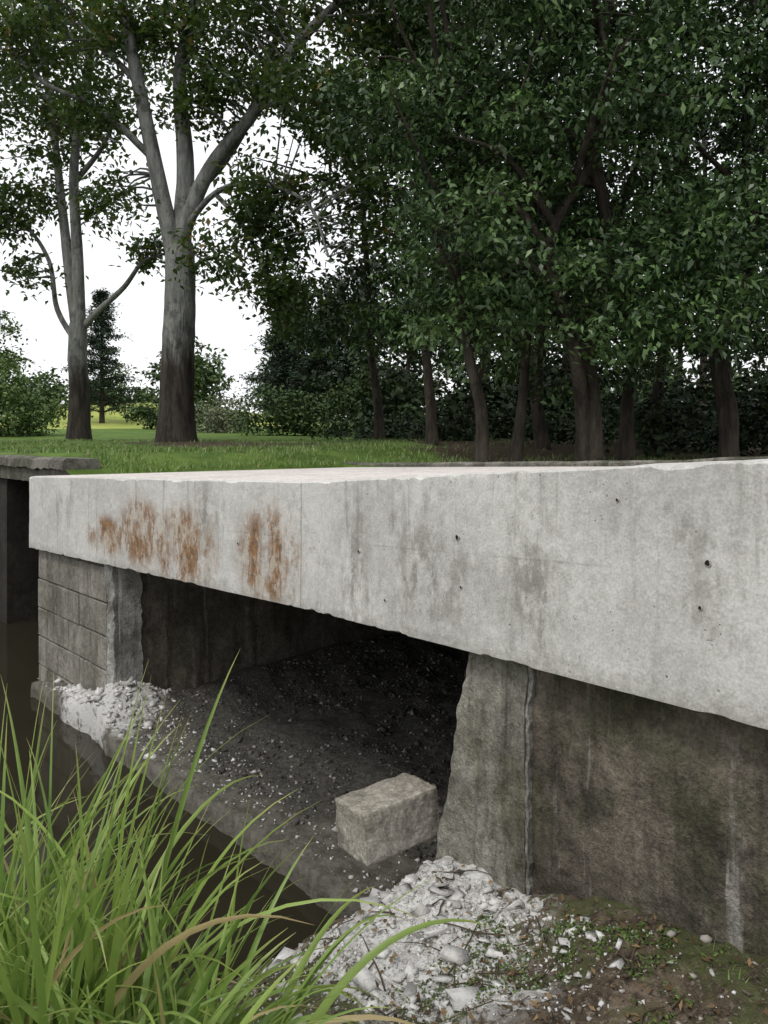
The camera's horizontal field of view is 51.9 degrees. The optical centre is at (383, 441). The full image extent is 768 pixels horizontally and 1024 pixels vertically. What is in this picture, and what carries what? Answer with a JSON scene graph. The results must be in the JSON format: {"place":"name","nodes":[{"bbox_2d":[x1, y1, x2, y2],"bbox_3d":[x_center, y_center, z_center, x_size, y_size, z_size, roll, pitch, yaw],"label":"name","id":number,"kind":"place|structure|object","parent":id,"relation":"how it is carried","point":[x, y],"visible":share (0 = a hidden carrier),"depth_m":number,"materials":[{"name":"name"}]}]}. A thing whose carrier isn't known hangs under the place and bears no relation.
{"place":"outdoors","nodes":[
{"label":"outdoors","id":0,"kind":"place"},
{"bbox_2d":[0,403,330,428],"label":"grassy hill","id":1,"kind":"structure","parent":0,"point":[113,421],"depth_m":53.04,"materials":[{"name":"green plant"}]},
{"bbox_2d":[0,336,763,421],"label":"distant trees","id":2,"kind":"object","parent":1,"relation":"on","point":[205,378],"visible":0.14,"depth_m":82.64,"materials":[{"name":"green plant"}]},
{"bbox_2d":[0,620,337,1010],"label":"creek water","id":3,"kind":"structure","parent":0,"point":[19,658],"depth_m":4.12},
{"bbox_2d":[121,634,465,860],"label":"gravel","id":4,"kind":"structure","parent":0,"point":[402,715],"depth_m":5.18,"materials":[{"name":"grey gravel"}]},
{"bbox_2d":[0,421,767,1023],"bbox_3d":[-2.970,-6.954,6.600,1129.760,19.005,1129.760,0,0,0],"label":"ground","id":5,"kind":"structure","parent":0,"point":[612,997],"depth_m":2.15,"materials":[{"name":"soil"}]},
{"bbox_2d":[0,478,39,623],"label":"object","id":6,"kind":"object","parent":5,"relation":"on","point":[19,568],"visible":0.1,"depth_m":8.74,"materials":[{"name":"concrete"}]},
{"bbox_2d":[0,454,99,480],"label":"kerb slab","id":7,"kind":"structure","parent":6,"relation":"on","point":[21,467],"depth_m":7.65,"materials":[{"name":"concrete"}]},
{"bbox_2d":[0,306,93,436],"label":"background bush","id":8,"kind":"object","parent":5,"relation":"on","point":[24,424],"visible":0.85,"depth_m":28.28,"materials":[{"name":"green plant"}]},
{"bbox_2d":[0,0,191,440],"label":"gum tree","id":9,"kind":"object","parent":5,"relation":"on","point":[79,413],"visible":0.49,"depth_m":19.84,"materials":[{"name":"green plant"}]},
{"bbox_2d":[60,288,146,422],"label":"hoop pine tree","id":10,"kind":"object","parent":5,"relation":"on","point":[102,326],"visible":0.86,"depth_m":51.63,"materials":[{"name":"green plant"}]},
{"bbox_2d":[119,394,235,430],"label":"shrub","id":11,"kind":"object","parent":5,"relation":"on","point":[148,413],"visible":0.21,"depth_m":43.14,"materials":[{"name":"green plant"}]},
{"bbox_2d":[195,394,253,432],"bbox_3d":[-6.939,-0.895,34.801,3.260,2.364,2.828,0,0,-29],"label":"shrub","id":12,"kind":"object","parent":5,"relation":"on","point":[220,427],"visible":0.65,"depth_m":34.60,"materials":[{"name":"green plant"}]},
{"bbox_2d":[0,652,489,1023],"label":"tall grass","id":13,"kind":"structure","parent":5,"relation":"on","point":[63,979],"depth_m":1.84,"materials":[{"name":"green plant"}]},
{"bbox_2d":[31,633,468,918],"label":"culvert floor","id":14,"kind":"structure","parent":5,"relation":"on","point":[310,729],"depth_m":4.95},
{"bbox_2d":[335,773,439,865],"bbox_3d":[0.015,1.460,3.070,0.355,0.196,0.216,-4,-1,-35],"label":"loose concrete block","id":15,"kind":"object","parent":14,"relation":"on","point":[382,820],"depth_m":2.99,"materials":[{"name":"grey concrete"}]},
{"bbox_2d":[37,676,766,1023],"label":"concrete rubble","id":16,"kind":"object","parent":14,"relation":"on","point":[85,696],"visible":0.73,"depth_m":2.48,"materials":[{"name":"grey concrete"}]},
{"bbox_2d":[0,0,508,441],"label":"gum tree","id":17,"kind":"object","parent":5,"relation":"on","point":[176,412],"visible":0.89,"depth_m":15.23,"materials":[{"name":"green plant"}]},
{"bbox_2d":[231,317,303,409],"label":"hoop pine tree","id":18,"kind":"object","parent":5,"relation":"on","point":[261,369],"visible":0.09,"depth_m":47.63,"materials":[{"name":"green plant"}]},
{"bbox_2d":[243,295,337,424],"bbox_3d":[-4.327,-3.744,38.167,5.693,7.124,5.619,0,0,0],"label":"hoop pine tree","id":19,"kind":"object","parent":5,"relation":"on","point":[278,377],"visible":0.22,"depth_m":37.72,"materials":[{"name":"green plant"}]},
{"bbox_2d":[280,299,366,430],"bbox_3d":[-2.541,-3.417,36.182,4.668,6.576,5.185,0,0,0],"label":"hoop pine tree","id":20,"kind":"object","parent":5,"relation":"on","point":[309,363],"visible":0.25,"depth_m":35.62,"materials":[{"name":"green plant"}]},
{"bbox_2d":[216,360,439,436],"bbox_3d":[-1.909,-1.158,29.195,8.712,3.650,4.060,0,0,27],"label":"shrub","id":21,"kind":"object","parent":5,"relation":"on","point":[305,421],"visible":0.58,"depth_m":29.30,"materials":[{"name":"green plant"}]},
{"bbox_2d":[313,397,358,431],"bbox_3d":[-2.000,-0.820,33.018,2.386,2.036,2.714,0,0,0],"label":"shrub","id":22,"kind":"object","parent":5,"relation":"on","point":[341,419],"visible":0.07,"depth_m":33.10,"materials":[{"name":"green plant"}]},
{"bbox_2d":[320,272,422,411],"bbox_3d":[-0.803,-4.564,40.164,6.375,8.661,5.210,0,0,0],"label":"hoop pine tree","id":23,"kind":"object","parent":5,"relation":"on","point":[387,352],"visible":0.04,"depth_m":39.72,"materials":[{"name":"green plant"}]},
{"bbox_2d":[255,1,495,440],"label":"broadleaf tree","id":24,"kind":"object","parent":5,"relation":"on","point":[336,329],"visible":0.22,"depth_m":17.90,"materials":[{"name":"green plant"}]},
{"bbox_2d":[0,438,767,474],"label":"lawn grass","id":25,"kind":"structure","parent":5,"relation":"on","point":[135,447],"depth_m":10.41,"materials":[{"name":"green plant"}]},
{"bbox_2d":[29,459,767,956],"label":"concrete bridge","id":26,"kind":"structure","parent":5,"relation":"on","point":[607,627],"depth_m":2.49,"materials":[{"name":"grey concrete"}]},
{"bbox_2d":[244,860,624,1023],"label":"concrete shards","id":27,"kind":"object","parent":5,"relation":"on","point":[364,978],"visible":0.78,"depth_m":2.23,"materials":[{"name":"white concrete"}]},
{"bbox_2d":[307,0,576,445],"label":"broadleaf tree","id":28,"kind":"object","parent":5,"relation":"on","point":[431,435],"visible":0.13,"depth_m":14.58,"materials":[{"name":"green plant"}]},
{"bbox_2d":[292,0,641,461],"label":"broadleaf tree","id":29,"kind":"object","parent":5,"relation":"on","point":[458,241],"visible":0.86,"depth_m":8.48,"materials":[{"name":"green plant"}]},
{"bbox_2d":[179,886,767,1023],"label":"pebbles","id":30,"kind":"object","parent":5,"relation":"on","point":[672,933],"visible":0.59,"depth_m":1.95,"materials":[{"name":"grey stone"}]},
{"bbox_2d":[346,1,622,440],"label":"broadleaf tree","id":31,"kind":"object","parent":5,"relation":"on","point":[409,360],"visible":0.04,"depth_m":16.08,"materials":[{"name":"green plant"}]},
{"bbox_2d":[360,0,619,460],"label":"broadleaf tree","id":32,"kind":"object","parent":5,"relation":"on","point":[531,132],"visible":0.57,"depth_m":8.71,"materials":[{"name":"green plant"}]},
{"bbox_2d":[280,870,703,1023],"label":"fallen twigs","id":33,"kind":"object","parent":5,"relation":"on","point":[538,979],"visible":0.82,"depth_m":2.08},
{"bbox_2d":[367,0,625,449],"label":"broadleaf tree","id":34,"kind":"object","parent":5,"relation":"on","point":[541,437],"visible":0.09,"depth_m":12.39,"materials":[{"name":"green plant"}]},
{"bbox_2d":[235,857,767,1023],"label":"leaf litter","id":35,"kind":"object","parent":5,"relation":"on","point":[534,1003],"visible":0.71,"depth_m":2.02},
{"bbox_2d":[297,71,767,440],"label":"forest edge","id":36,"kind":"object","parent":5,"relation":"on","point":[403,403],"visible":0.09,"depth_m":25.33,"materials":[{"name":"green plant"}]},
{"bbox_2d":[300,380,767,458],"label":"understorey shrubs","id":37,"kind":"object","parent":5,"relation":"on","point":[681,424],"visible":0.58,"depth_m":12.74,"materials":[{"name":"green plant"}]},
{"bbox_2d":[372,904,727,1023],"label":"ground cover plants","id":38,"kind":"object","parent":5,"relation":"on","point":[612,929],"visible":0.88,"depth_m":2.04,"materials":[{"name":"green plant"}]},
{"bbox_2d":[342,456,767,466],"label":"concrete kerb","id":39,"kind":"structure","parent":5,"relation":"on","point":[531,464],"depth_m":7.03,"materials":[{"name":"grey concrete"}]},
{"bbox_2d":[437,0,767,460],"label":"broadleaf tree","id":40,"kind":"object","parent":5,"relation":"on","point":[616,52],"visible":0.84,"depth_m":8.04,"materials":[{"name":"green plant"}]},
{"bbox_2d":[456,0,767,460],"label":"broadleaf tree","id":41,"kind":"object","parent":5,"relation":"on","point":[627,379],"visible":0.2,"depth_m":9.88,"materials":[{"name":"green plant"}]},
{"bbox_2d":[504,903,767,1003],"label":"weeds","id":42,"kind":"object","parent":5,"relation":"on","point":[663,956],"visible":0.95,"depth_m":1.88,"materials":[{"name":"green plant"}]},
{"bbox_2d":[545,0,767,453],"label":"broadleaf tree","id":43,"kind":"object","parent":5,"relation":"on","point":[658,386],"visible":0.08,"depth_m":12.41,"materials":[{"name":"green plant"}]},
{"bbox_2d":[554,0,767,457],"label":"broadleaf tree","id":44,"kind":"object","parent":5,"relation":"on","point":[727,412],"visible":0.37,"depth_m":9.15,"materials":[{"name":"green plant"}]},
{"bbox_2d":[677,0,767,335],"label":"broadleaf tree","id":45,"kind":"object","parent":5,"relation":"on","point":[759,81],"visible":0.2,"depth_m":9.57,"materials":[{"name":"green plant"}]},
{"bbox_2d":[725,0,767,214],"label":"broadleaf tree","id":46,"kind":"object","parent":5,"relation":"on","point":[748,13],"visible":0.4,"depth_m":9.38,"materials":[{"name":"green plant"}]},
{"bbox_2d":[0,0,767,418],"label":"sky","id":47,"kind":"structure","parent":0,"point":[219,324],"materials":[{"name":"white"}]}
]}

